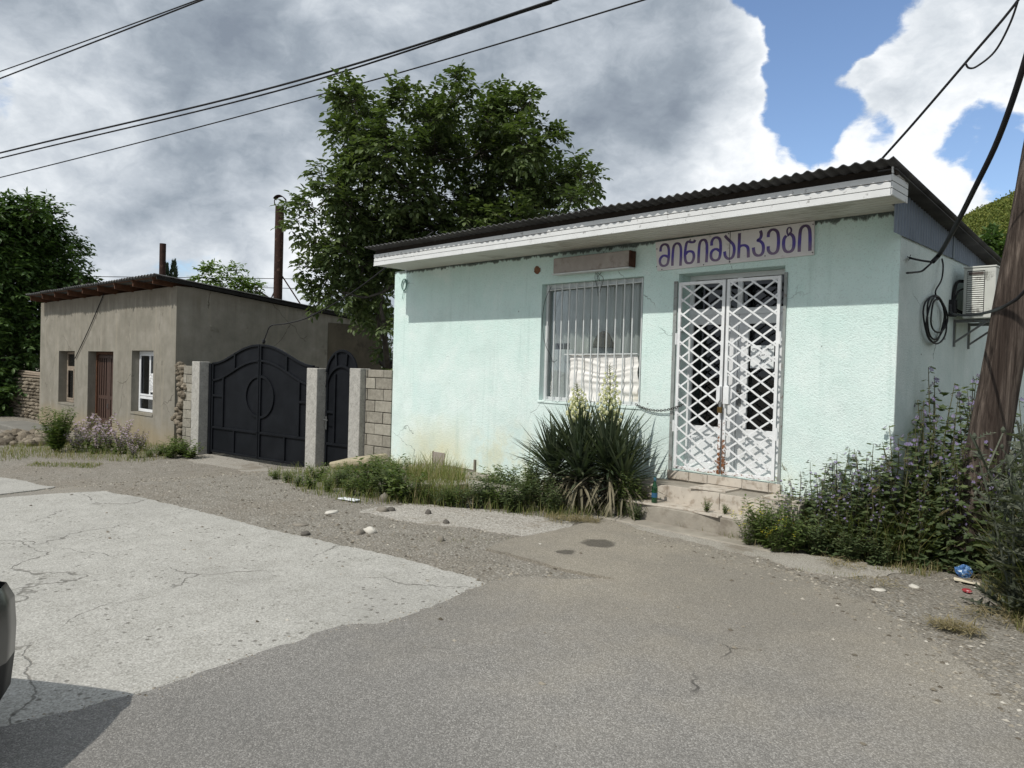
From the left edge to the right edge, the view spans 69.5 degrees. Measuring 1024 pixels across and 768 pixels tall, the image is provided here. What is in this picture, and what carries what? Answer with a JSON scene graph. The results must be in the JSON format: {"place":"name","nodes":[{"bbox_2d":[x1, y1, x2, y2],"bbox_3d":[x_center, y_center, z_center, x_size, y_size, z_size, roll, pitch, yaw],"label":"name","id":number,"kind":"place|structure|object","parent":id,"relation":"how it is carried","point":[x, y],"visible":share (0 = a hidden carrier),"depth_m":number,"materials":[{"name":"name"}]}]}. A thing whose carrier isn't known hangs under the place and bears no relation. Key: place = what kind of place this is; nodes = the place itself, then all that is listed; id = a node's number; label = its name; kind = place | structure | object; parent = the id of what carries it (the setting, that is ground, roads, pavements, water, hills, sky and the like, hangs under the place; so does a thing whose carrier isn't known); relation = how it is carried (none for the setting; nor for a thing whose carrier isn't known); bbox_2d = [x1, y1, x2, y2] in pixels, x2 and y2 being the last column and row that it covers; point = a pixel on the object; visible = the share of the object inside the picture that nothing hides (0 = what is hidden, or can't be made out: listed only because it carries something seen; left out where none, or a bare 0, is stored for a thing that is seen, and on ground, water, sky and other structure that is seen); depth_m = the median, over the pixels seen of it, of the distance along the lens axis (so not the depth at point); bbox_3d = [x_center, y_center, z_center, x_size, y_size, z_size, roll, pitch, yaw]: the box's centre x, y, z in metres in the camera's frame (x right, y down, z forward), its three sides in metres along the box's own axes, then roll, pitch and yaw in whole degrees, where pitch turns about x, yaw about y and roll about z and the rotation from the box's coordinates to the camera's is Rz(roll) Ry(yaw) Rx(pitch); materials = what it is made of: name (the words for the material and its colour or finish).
{"place":"outdoors","nodes":[
{"label":"outdoors","id":0,"kind":"place"},
{"bbox_2d":[0,477,54,494],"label":"concrete road","id":1,"kind":"structure","parent":0,"point":[9,485],"depth_m":11.11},
{"bbox_2d":[0,487,106,497],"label":"asphalt road","id":2,"kind":"structure","parent":0,"point":[64,490],"depth_m":8.93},
{"bbox_2d":[0,0,197,71],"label":"overhead cable","id":3,"kind":"object","parent":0,"point":[102,34],"visible":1,"depth_m":18.60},
{"bbox_2d":[0,0,203,78],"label":"overhead cable","id":4,"kind":"object","parent":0,"point":[185,6],"visible":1,"depth_m":18.66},
{"bbox_2d":[0,491,484,726],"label":"concrete road","id":5,"kind":"structure","parent":0,"point":[95,624],"depth_m":5.12,"materials":[{"name":"concrete"}]},
{"bbox_2d":[187,454,304,471],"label":"path","id":6,"kind":"structure","parent":0,"point":[223,461],"depth_m":14.56,"materials":[{"name":"concrete"}]},
{"bbox_2d":[0,0,553,153],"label":"overhead cable","id":7,"kind":"object","parent":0,"point":[422,43],"visible":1,"depth_m":16.94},
{"bbox_2d":[0,0,558,158],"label":"overhead cable","id":8,"kind":"object","parent":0,"point":[444,38],"visible":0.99,"depth_m":17.16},
{"bbox_2d":[0,0,644,177],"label":"overhead cable","id":9,"kind":"object","parent":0,"point":[342,88],"visible":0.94,"depth_m":16.01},
{"bbox_2d":[359,503,576,536],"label":"path","id":10,"kind":"structure","parent":0,"point":[500,522],"depth_m":7.83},
{"bbox_2d":[0,519,1023,767],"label":"asphalt road","id":11,"kind":"structure","parent":0,"point":[420,689],"depth_m":3.65,"materials":[{"name":"asphalt"}]},
{"bbox_2d":[0,581,16,699],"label":"parked car","id":12,"kind":"object","parent":11,"relation":"on","point":[8,622],"visible":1,"depth_m":3.05,"materials":[{"name":"grey paint"}]},
{"bbox_2d":[0,367,1023,710],"bbox_3d":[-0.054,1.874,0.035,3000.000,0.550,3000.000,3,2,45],"label":"ground","id":13,"kind":"structure","parent":0,"point":[200,493],"depth_m":7.20,"materials":[{"name":"gravel"}]},
{"bbox_2d":[3,377,39,419],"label":"stone wall","id":14,"kind":"structure","parent":13,"relation":"on","point":[29,406],"depth_m":25.54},
{"bbox_2d":[0,421,48,430],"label":"concrete culvert","id":15,"kind":"object","parent":13,"relation":"on","point":[23,425],"visible":0.38,"depth_m":21.33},
{"bbox_2d":[0,428,70,445],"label":"rubble","id":16,"kind":"object","parent":13,"relation":"on","point":[14,436],"visible":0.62,"depth_m":17.49,"materials":[{"name":"stone"}]},
{"bbox_2d":[0,186,103,415],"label":"broadleaf tree","id":17,"kind":"object","parent":13,"relation":"on","point":[35,255],"visible":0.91,"depth_m":26.97,"materials":[{"name":"green plant"}]},
{"bbox_2d":[33,406,76,451],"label":"round bush","id":18,"kind":"object","parent":13,"relation":"on","point":[57,434],"visible":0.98,"depth_m":15.52,"materials":[{"name":"green plant"}]},
{"bbox_2d":[170,361,186,443],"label":"rubble pier","id":19,"kind":"structure","parent":13,"relation":"on","point":[177,416],"depth_m":16.39,"materials":[{"name":"stone"}]},
{"bbox_2d":[182,366,191,451],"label":"block wall","id":20,"kind":"structure","parent":13,"relation":"on","point":[186,427],"depth_m":16.23,"materials":[{"name":"concrete"}]},
{"bbox_2d":[190,361,209,454],"bbox_3d":[-6.733,0.537,15.929,0.300,2.045,0.240,2,1,37],"label":"gate post","id":21,"kind":"object","parent":13,"relation":"on","point":[199,402],"visible":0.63,"depth_m":15.83,"materials":[{"name":"concrete"}]},
{"bbox_2d":[25,243,389,445],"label":"outbuilding","id":22,"kind":"structure","parent":13,"relation":"on","point":[160,325],"depth_m":18.86,"materials":[{"name":"grey paint"}]},
{"bbox_2d":[57,351,74,405],"bbox_3d":[-13.077,-0.178,21.909,1.420,1.575,0.305,3,1,42],"label":"window","id":23,"kind":"structure","parent":22,"relation":"in","point":[70,355],"depth_m":22.24,"materials":[{"name":"grey wood"}]},
{"bbox_2d":[97,355,109,430],"bbox_3d":[-11.315,0.297,20.473,0.830,2.190,0.040,3,1,42],"label":"door","id":24,"kind":"structure","parent":22,"relation":"in","point":[104,360],"depth_m":20.49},
{"bbox_2d":[130,351,153,416],"bbox_3d":[-9.008,-0.024,18.204,1.350,1.570,0.270,3,1,42],"label":"window","id":25,"kind":"structure","parent":22,"relation":"in","point":[146,357],"depth_m":18.45,"materials":[{"name":"white plastic"}]},
{"bbox_2d":[271,195,300,304],"bbox_3d":[-5.885,-3.215,19.243,0.871,3.370,0.240,2,1,0],"label":"flue pipe","id":26,"kind":"object","parent":22,"relation":"on","point":[278,264],"visible":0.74,"depth_m":19.15,"materials":[{"name":"metal"}]},
{"bbox_2d":[186,258,267,296],"bbox_3d":[-11.439,-2.050,33.317,6.141,7.200,2.339,2,1,-4],"label":"young tree","id":27,"kind":"object","parent":13,"relation":"on","point":[242,282],"visible":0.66,"depth_m":32.90,"materials":[{"name":"green plant"}]},
{"bbox_2d":[305,368,326,467],"bbox_3d":[-3.605,0.726,13.573,0.300,2.035,0.240,2,1,37],"label":"gate post","id":28,"kind":"object","parent":13,"relation":"on","point":[315,417],"visible":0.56,"depth_m":13.47,"materials":[{"name":"concrete"}]},
{"bbox_2d":[207,344,318,466],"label":"double gate","id":29,"kind":"structure","parent":28,"relation":"attached to","point":[256,401],"depth_m":14.76,"materials":[{"name":"metal"}]},
{"bbox_2d":[323,350,357,465],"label":"narrow gate","id":30,"kind":"structure","parent":28,"relation":"attached to","point":[340,363],"depth_m":13.35,"materials":[{"name":"metal"}]},
{"bbox_2d":[329,453,387,468],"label":"stone slab","id":31,"kind":"structure","parent":13,"relation":"on","point":[351,460],"depth_m":11.38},
{"bbox_2d":[348,368,370,457],"bbox_3d":[-2.668,0.656,12.868,0.280,1.855,0.240,2,1,37],"label":"gate post","id":32,"kind":"object","parent":13,"relation":"on","point":[357,411],"visible":0.54,"depth_m":12.76,"materials":[{"name":"concrete"}]},
{"bbox_2d":[351,465,381,496],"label":"broadleaf weed","id":33,"kind":"object","parent":13,"relation":"on","point":[369,487],"visible":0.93,"depth_m":9.01,"materials":[{"name":"green plant"}]},
{"bbox_2d":[347,454,403,490],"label":"broadleaf weed","id":34,"kind":"object","parent":13,"relation":"on","point":[366,469],"visible":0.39,"depth_m":9.45,"materials":[{"name":"green plant"}]},
{"bbox_2d":[364,369,392,463],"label":"block wall","id":35,"kind":"structure","parent":13,"relation":"on","point":[378,409],"depth_m":12.57,"materials":[{"name":"concrete"}]},
{"bbox_2d":[383,471,426,502],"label":"broadleaf weed","id":36,"kind":"object","parent":13,"relation":"on","point":[401,487],"visible":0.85,"depth_m":8.74,"materials":[{"name":"green plant"}]},
{"bbox_2d":[270,59,612,369],"bbox_3d":[-1.418,-2.419,16.001,7.002,8.671,5.423,2,1,3],"label":"walnut tree","id":37,"kind":"object","parent":13,"relation":"on","point":[525,173],"visible":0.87,"depth_m":15.21,"materials":[{"name":"green plant"}]},
{"bbox_2d":[460,479,488,508],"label":"broadleaf weed","id":38,"kind":"object","parent":13,"relation":"on","point":[479,499],"visible":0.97,"depth_m":8.47,"materials":[{"name":"green plant"}]},
{"bbox_2d":[0,435,1023,632],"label":"grass","id":39,"kind":"structure","parent":13,"relation":"on","point":[448,474],"depth_m":9.28,"materials":[{"name":"plant"}]},
{"bbox_2d":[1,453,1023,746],"bbox_3d":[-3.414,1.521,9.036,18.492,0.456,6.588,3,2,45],"label":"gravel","id":40,"kind":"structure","parent":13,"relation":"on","point":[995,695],"depth_m":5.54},
{"bbox_2d":[499,481,531,511],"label":"broadleaf weed","id":41,"kind":"object","parent":13,"relation":"on","point":[513,505],"visible":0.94,"depth_m":8.31,"materials":[{"name":"green plant"}]},
{"bbox_2d":[509,475,540,510],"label":"broadleaf weed","id":42,"kind":"object","parent":13,"relation":"on","point":[525,496],"visible":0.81,"depth_m":8.39,"materials":[{"name":"green plant"}]},
{"bbox_2d":[512,441,545,504],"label":"tall weed","id":43,"kind":"object","parent":13,"relation":"on","point":[532,470],"visible":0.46,"depth_m":8.73,"materials":[{"name":"green plant"}]},
{"bbox_2d":[44,451,1023,638],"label":"dry grass litter","id":44,"kind":"object","parent":13,"relation":"on","point":[950,624],"visible":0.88,"depth_m":5.03,"materials":[{"name":"plant"}]},
{"bbox_2d":[522,465,557,510],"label":"broadleaf weed","id":45,"kind":"object","parent":13,"relation":"on","point":[537,498],"visible":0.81,"depth_m":8.45,"materials":[{"name":"green plant"}]},
{"bbox_2d":[540,480,573,512],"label":"broadleaf weed","id":46,"kind":"object","parent":13,"relation":"on","point":[552,503],"visible":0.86,"depth_m":8.24,"materials":[{"name":"green plant"}]},
{"bbox_2d":[506,364,668,520],"bbox_3d":[0.910,0.736,8.649,2.042,1.961,1.494,3,2,45],"label":"yucca plant","id":47,"kind":"object","parent":13,"relation":"on","point":[580,447],"visible":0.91,"depth_m":8.43,"materials":[{"name":"green plant"}]},
{"bbox_2d":[608,464,639,514],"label":"tall weed","id":48,"kind":"object","parent":13,"relation":"on","point":[618,496],"visible":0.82,"depth_m":8.20,"materials":[{"name":"green plant"}]},
{"bbox_2d":[364,156,1023,517],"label":"shop building","id":49,"kind":"structure","parent":13,"relation":"on","point":[836,320],"depth_m":8.22,"materials":[{"name":"paint"}]},
{"bbox_2d":[551,349,573,396],"bbox_3d":[0.675,-0.131,9.948,0.392,0.672,0.010,3,2,45],"label":"white card","id":50,"kind":"object","parent":49,"relation":"on","point":[563,376],"visible":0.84,"depth_m":9.96,"materials":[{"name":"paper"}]},
{"bbox_2d":[537,277,643,409],"bbox_3d":[1.020,-0.520,9.500,1.695,1.603,0.157,3,2,45],"label":"window","id":51,"kind":"structure","parent":49,"relation":"in","point":[546,398],"depth_m":9.55,"materials":[{"name":"grey paint"}]},
{"bbox_2d":[552,250,635,291],"bbox_3d":[1.010,-1.371,9.332,1.240,0.520,0.130,3,2,45],"label":"lamp box","id":52,"kind":"object","parent":49,"relation":"attached to","point":[603,262],"visible":1,"depth_m":9.23,"materials":[{"name":"beige plastic"}]},
{"bbox_2d":[551,283,643,387],"bbox_3d":[1.113,-0.532,9.603,1.600,1.520,0.072,3,2,45],"label":"net curtain","id":53,"kind":"object","parent":49,"relation":"hanging from","point":[619,315],"visible":0.31,"depth_m":9.56,"materials":[{"name":"fabric"}]},
{"bbox_2d":[568,354,638,401],"bbox_3d":[1.151,-0.071,9.394,1.132,0.611,0.036,3,2,45],"label":"white cloth","id":54,"kind":"object","parent":49,"relation":"on","point":[618,371],"visible":0.83,"depth_m":9.40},
{"bbox_2d":[672,279,726,473],"bbox_3d":[2.089,-0.087,8.285,0.630,2.135,0.071,3,2,45],"label":"lattice door","id":55,"kind":"structure","parent":49,"relation":"in","point":[719,389],"depth_m":8.27,"materials":[{"name":"white paint"}]},
{"bbox_2d":[688,314,739,469],"bbox_3d":[2.322,0.107,8.491,0.586,1.793,0.056,3,2,45],"label":"door","id":56,"kind":"structure","parent":49,"relation":"in","point":[700,321],"depth_m":8.52,"materials":[{"name":"white plastic"}]},
{"bbox_2d":[655,221,814,270],"bbox_3d":[2.363,-1.486,8.062,1.887,0.367,0.026,3,2,45],"label":"shop sign","id":57,"kind":"object","parent":49,"relation":"attached to","point":[781,241],"visible":1,"depth_m":7.97,"materials":[{"name":"white paint"}]},
{"bbox_2d":[721,275,781,480],"bbox_3d":[2.536,-0.066,7.839,0.631,2.135,0.073,3,2,45],"label":"lattice door","id":58,"kind":"structure","parent":49,"relation":"in","point":[726,389],"depth_m":7.84,"materials":[{"name":"white paint"}]},
{"bbox_2d":[734,313,782,474],"bbox_3d":[2.709,0.126,8.055,0.567,1.793,0.130,3,2,45],"label":"door","id":59,"kind":"structure","parent":49,"relation":"in","point":[752,320],"depth_m":8.12,"materials":[{"name":"white plastic"}]},
{"bbox_2d":[750,345,773,368],"bbox_3d":[2.736,-0.297,8.074,0.270,0.250,0.004,3,2,45],"label":"paper notice","id":60,"kind":"object","parent":59,"relation":"attached to","point":[761,358],"visible":0.67,"depth_m":8.07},
{"bbox_2d":[922,258,948,344],"bbox_3d":[4.339,-0.857,7.545,0.058,0.910,0.771,3,2,45],"label":"cable coil","id":61,"kind":"object","parent":49,"relation":"hanging from","point":[944,323],"visible":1,"depth_m":7.50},
{"bbox_2d":[882,0,1019,157],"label":"service cable","id":62,"kind":"object","parent":49,"relation":"attached to","point":[952,77],"visible":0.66,"depth_m":5.91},
{"bbox_2d":[948,265,999,348],"bbox_3d":[5.210,-0.833,8.166,0.445,0.860,0.930,3,2,45],"label":"air conditioner","id":63,"kind":"object","parent":49,"relation":"attached to","point":[980,283],"visible":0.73,"depth_m":7.93,"materials":[{"name":"white metal"}]},
{"bbox_2d":[931,54,1023,263],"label":"service cable","id":64,"kind":"object","parent":49,"relation":"attached to","point":[1003,124],"visible":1,"depth_m":5.41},
{"bbox_2d":[599,470,815,551],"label":"entrance steps","id":65,"kind":"structure","parent":13,"relation":"on","point":[687,494],"depth_m":7.75,"materials":[{"name":"concrete"}]},
{"bbox_2d":[728,502,761,544],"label":"yellow wildflower","id":66,"kind":"object","parent":13,"relation":"on","point":[748,538],"visible":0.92,"depth_m":6.95,"materials":[{"name":"green plant"}]},
{"bbox_2d":[749,500,788,547],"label":"broadleaf weed","id":67,"kind":"object","parent":13,"relation":"on","point":[761,527],"visible":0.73,"depth_m":6.84,"materials":[{"name":"green plant"}]},
{"bbox_2d":[741,494,796,540],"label":"broadleaf weed","id":68,"kind":"object","parent":13,"relation":"on","point":[769,515],"visible":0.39,"depth_m":7.02,"materials":[{"name":"green plant"}]},
{"bbox_2d":[775,505,823,552],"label":"broadleaf weed","id":69,"kind":"object","parent":13,"relation":"on","point":[796,544],"visible":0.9,"depth_m":6.74,"materials":[{"name":"green plant"}]},
{"bbox_2d":[803,473,834,548],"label":"mallow plant","id":70,"kind":"object","parent":13,"relation":"on","point":[815,504],"visible":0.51,"depth_m":6.91,"materials":[{"name":"green plant"}]},
{"bbox_2d":[802,460,835,536],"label":"mallow plant","id":71,"kind":"object","parent":13,"relation":"on","point":[811,490],"visible":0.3,"depth_m":7.20,"materials":[{"name":"green plant"}]},
{"bbox_2d":[801,513,843,555],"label":"broadleaf weed","id":72,"kind":"object","parent":13,"relation":"on","point":[819,547],"visible":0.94,"depth_m":6.65,"materials":[{"name":"green plant"}]},
{"bbox_2d":[810,447,862,540],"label":"mallow plant","id":73,"kind":"object","parent":13,"relation":"on","point":[840,478],"visible":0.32,"depth_m":7.09,"materials":[{"name":"green plant"}]},
{"bbox_2d":[820,461,856,540],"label":"mallow plant","id":74,"kind":"object","parent":13,"relation":"on","point":[832,497],"visible":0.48,"depth_m":6.93,"materials":[{"name":"green plant"}]},
{"bbox_2d":[826,494,860,560],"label":"mallow plant","id":75,"kind":"object","parent":13,"relation":"on","point":[833,543],"visible":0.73,"depth_m":6.62,"materials":[{"name":"green plant"}]},
{"bbox_2d":[829,472,870,557],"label":"mallow plant","id":76,"kind":"object","parent":13,"relation":"on","point":[852,504],"visible":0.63,"depth_m":6.64,"materials":[{"name":"green plant"}]},
{"bbox_2d":[841,443,891,538],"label":"mallow plant","id":77,"kind":"object","parent":13,"relation":"on","point":[857,471],"visible":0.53,"depth_m":6.80,"materials":[{"name":"green plant"}]},
{"bbox_2d":[854,496,886,565],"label":"mallow plant","id":78,"kind":"object","parent":13,"relation":"on","point":[864,549],"visible":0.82,"depth_m":6.45,"materials":[{"name":"green plant"}]},
{"bbox_2d":[856,459,902,564],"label":"mallow plant","id":79,"kind":"object","parent":13,"relation":"on","point":[889,514],"visible":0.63,"depth_m":6.55,"materials":[{"name":"green plant"}]},
{"bbox_2d":[864,529,897,565],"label":"broadleaf weed","id":80,"kind":"object","parent":13,"relation":"on","point":[877,557],"visible":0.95,"depth_m":6.36,"materials":[{"name":"green plant"}]},
{"bbox_2d":[871,425,927,558],"bbox_3d":[3.557,0.993,6.757,0.642,1.229,0.638,2,0,13],"label":"mallow plant","id":81,"kind":"object","parent":13,"relation":"on","point":[902,467],"visible":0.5,"depth_m":6.70,"materials":[{"name":"green plant"}]},
{"bbox_2d":[871,442,930,563],"bbox_3d":[3.438,1.061,6.541,0.559,1.109,0.536,1,1,42],"label":"mallow plant","id":82,"kind":"object","parent":13,"relation":"on","point":[913,527],"visible":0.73,"depth_m":6.50,"materials":[{"name":"green plant"}]},
{"bbox_2d":[902,470,938,566],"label":"mallow plant","id":83,"kind":"object","parent":13,"relation":"on","point":[923,557],"visible":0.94,"depth_m":6.35,"materials":[{"name":"green plant"}]},
{"bbox_2d":[899,420,944,556],"bbox_3d":[3.781,0.980,6.806,0.461,1.283,0.480,-1,0,-37],"label":"mallow plant","id":84,"kind":"object","parent":13,"relation":"on","point":[931,464],"visible":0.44,"depth_m":6.75,"materials":[{"name":"green plant"}]},
{"bbox_2d":[903,400,945,513],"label":"mallow plant","id":85,"kind":"object","parent":13,"relation":"on","point":[924,460],"visible":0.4,"depth_m":7.02,"materials":[{"name":"green plant"}]},
{"bbox_2d":[910,366,963,499],"bbox_3d":[4.165,0.719,7.319,0.692,1.794,0.696,1,-1,-4],"label":"mallow plant","id":86,"kind":"object","parent":13,"relation":"on","point":[942,407],"visible":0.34,"depth_m":7.26,"materials":[{"name":"green plant"}]},
{"bbox_2d":[925,440,964,560],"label":"mallow plant","id":87,"kind":"object","parent":13,"relation":"on","point":[941,485],"visible":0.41,"depth_m":6.52,"materials":[{"name":"green plant"}]},
{"bbox_2d":[922,436,971,569],"bbox_3d":[3.800,1.039,6.374,0.424,1.180,0.442,2,2,5],"label":"mallow plant","id":88,"kind":"object","parent":13,"relation":"on","point":[938,543],"visible":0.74,"depth_m":6.30,"materials":[{"name":"green plant"}]},
{"bbox_2d":[927,419,966,555],"bbox_3d":[3.960,0.963,6.731,0.515,1.315,0.478,1,4,-15],"label":"mallow plant","id":89,"kind":"object","parent":13,"relation":"on","point":[944,462],"visible":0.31,"depth_m":6.74,"materials":[{"name":"green plant"}]},
{"bbox_2d":[930,479,965,570],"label":"mallow plant","id":90,"kind":"object","parent":13,"relation":"on","point":[950,551],"visible":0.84,"depth_m":6.29,"materials":[{"name":"green plant"}]},
{"bbox_2d":[929,394,973,511],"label":"mallow plant","id":91,"kind":"object","parent":13,"relation":"on","point":[962,425],"visible":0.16,"depth_m":7.05,"materials":[{"name":"green plant"}]},
{"bbox_2d":[943,457,988,572],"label":"mallow plant","id":92,"kind":"object","parent":13,"relation":"on","point":[971,547],"visible":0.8,"depth_m":6.21,"materials":[{"name":"green plant"}]},
{"bbox_2d":[945,142,1023,573],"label":"utility pole","id":93,"kind":"object","parent":13,"relation":"on","point":[997,393],"visible":0.63,"depth_m":6.16,"materials":[{"name":"brown wood"}]},
{"bbox_2d":[967,440,1007,574],"bbox_3d":[3.996,1.051,6.107,0.423,1.163,0.456,3,-3,-12],"label":"mallow plant","id":94,"kind":"object","parent":13,"relation":"on","point":[982,565],"visible":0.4,"depth_m":6.10,"materials":[{"name":"green plant"}]},
{"bbox_2d":[959,451,1023,617],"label":"thistle plant","id":95,"kind":"object","parent":13,"relation":"on","point":[1007,569],"visible":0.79,"depth_m":5.11,"materials":[{"name":"green plant"}]},
{"bbox_2d":[978,222,1005,257],"bbox_3d":[21.458,-2.434,31.506,3.779,9.140,4.528,3,2,45],"label":"hillside tree","id":96,"kind":"object","parent":13,"relation":"on","point":[994,242],"visible":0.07,"depth_m":31.22,"materials":[{"name":"green plant"}]},
{"bbox_2d":[962,420,1023,616],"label":"thistle plant","id":97,"kind":"object","parent":13,"relation":"on","point":[973,436],"visible":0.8,"depth_m":5.20,"materials":[{"name":"green plant"}]},
{"bbox_2d":[985,449,1023,582],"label":"mallow plant","id":98,"kind":"object","parent":13,"relation":"on","point":[997,517],"visible":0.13,"depth_m":5.87,"materials":[{"name":"green plant"}]},
{"bbox_2d":[991,449,1023,605],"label":"thistle plant","id":99,"kind":"object","parent":13,"relation":"on","point":[1020,497],"visible":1,"depth_m":4.84,"materials":[{"name":"green plant"}]},
{"bbox_2d":[0,0,1023,352],"label":"sky","id":100,"kind":"structure","parent":0,"point":[672,97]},
{"bbox_2d":[617,522,903,577],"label":"path","id":101,"kind":"structure","parent":0,"point":[808,563],"depth_m":6.46,"materials":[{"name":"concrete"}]},
{"bbox_2d":[760,511,794,552],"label":"yellow wildflower","id":102,"kind":"object","parent":101,"relation":"on","point":[775,547],"visible":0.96,"depth_m":6.71,"materials":[{"name":"green plant"}]},
{"bbox_2d":[837,526,870,561],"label":"broadleaf weed","id":103,"kind":"object","parent":101,"relation":"on","point":[850,551],"visible":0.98,"depth_m":6.46,"materials":[{"name":"green plant"}]},
{"bbox_2d":[781,456,1023,607],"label":"bush","id":104,"kind":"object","parent":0,"point":[904,542],"depth_m":6.45,"materials":[{"name":"plant"}]},
{"bbox_3d":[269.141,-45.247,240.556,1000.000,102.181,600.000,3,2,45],"label":"hill","id":105,"kind":"structure","parent":0,"visible":0},
{"bbox_2d":[962,190,1014,239],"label":"hill woodland","id":106,"kind":"object","parent":105,"relation":"on","point":[1001,207],"visible":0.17,"depth_m":249.28,"materials":[{"name":"green plant"}]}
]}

